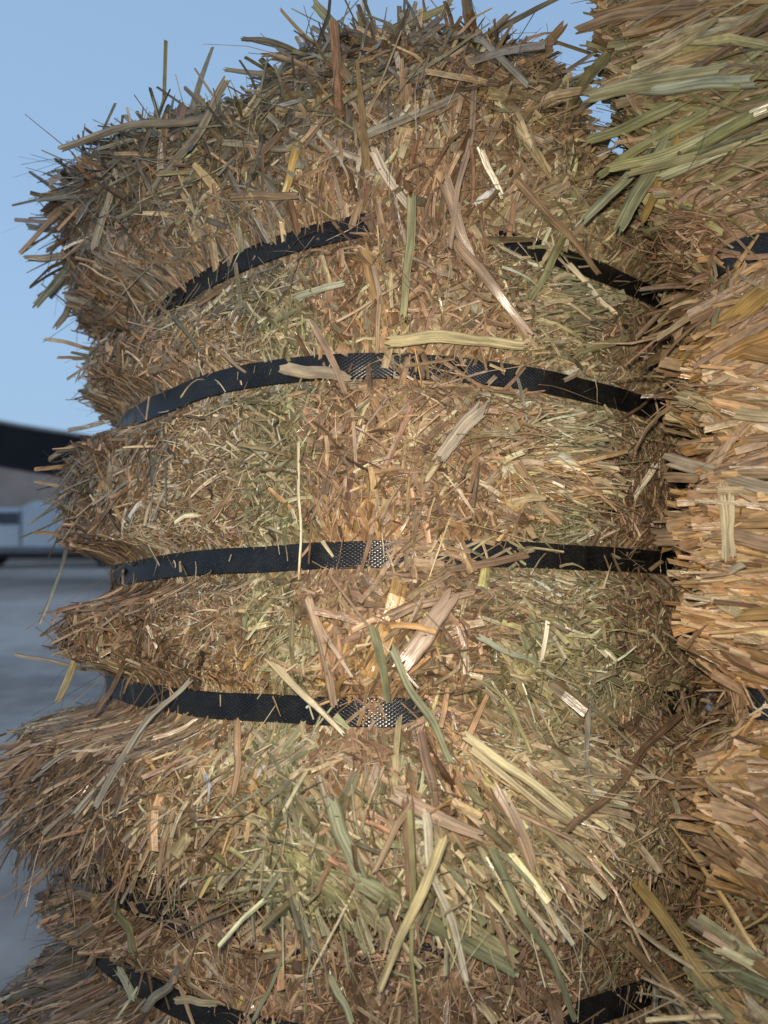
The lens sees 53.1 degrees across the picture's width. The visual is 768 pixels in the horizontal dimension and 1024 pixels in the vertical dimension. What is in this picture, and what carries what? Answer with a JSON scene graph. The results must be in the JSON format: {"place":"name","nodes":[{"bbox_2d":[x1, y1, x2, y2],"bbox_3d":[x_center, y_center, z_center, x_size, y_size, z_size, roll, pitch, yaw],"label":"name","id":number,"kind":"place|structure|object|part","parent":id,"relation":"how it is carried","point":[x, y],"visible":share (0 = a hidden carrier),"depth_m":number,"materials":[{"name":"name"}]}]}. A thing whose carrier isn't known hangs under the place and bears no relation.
{"place":"outdoors","nodes":[
{"label":"outdoors","id":0,"kind":"place"},
{"bbox_2d":[0,467,95,561],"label":"boundary wall","id":1,"kind":"structure","parent":0,"point":[15,492],"depth_m":27.04,"materials":[{"name":"concrete"}]},
{"bbox_2d":[0,0,625,434],"label":"sky","id":2,"kind":"structure","parent":0,"point":[65,64],"materials":[{"name":"blue"}]},
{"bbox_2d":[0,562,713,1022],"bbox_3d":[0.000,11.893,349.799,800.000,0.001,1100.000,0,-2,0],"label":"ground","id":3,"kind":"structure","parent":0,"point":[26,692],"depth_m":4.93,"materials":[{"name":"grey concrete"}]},
{"bbox_2d":[0,420,92,477],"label":"canopy","id":4,"kind":"object","parent":3,"relation":"on","point":[25,447],"visible":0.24,"depth_m":13.64,"materials":[{"name":"grey metal"}]},
{"bbox_2d":[0,501,107,567],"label":"parked van","id":5,"kind":"object","parent":3,"relation":"on","point":[14,525],"visible":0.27,"depth_m":22.00,"materials":[{"name":"white paint"}]},
{"bbox_3d":[-11.100,0.181,21.988,1.300,0.340,0.025,0,-2,0],"label":"window","id":6,"kind":"part","parent":5,"relation":"part of","materials":[{"name":"black glass"}]},
{"bbox_2d":[0,860,697,1023],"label":"hay bale","id":7,"kind":"object","parent":3,"relation":"on","point":[136,968],"visible":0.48,"depth_m":0.61,"materials":[{"name":"plant"}]},
{"bbox_2d":[0,0,708,1023],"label":"hay bale","id":8,"kind":"object","parent":7,"relation":"on","point":[364,486],"visible":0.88,"depth_m":0.63,"materials":[{"name":"plant"}]},
{"bbox_2d":[621,824,767,1023],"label":"hay bale","id":9,"kind":"object","parent":3,"relation":"on","point":[720,976],"visible":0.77,"depth_m":0.54,"materials":[{"name":"plant"}]},
{"bbox_2d":[570,0,767,928],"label":"hay bale","id":10,"kind":"object","parent":9,"relation":"on","point":[683,87],"visible":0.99,"depth_m":0.57,"materials":[{"name":"plant"}]}
]}

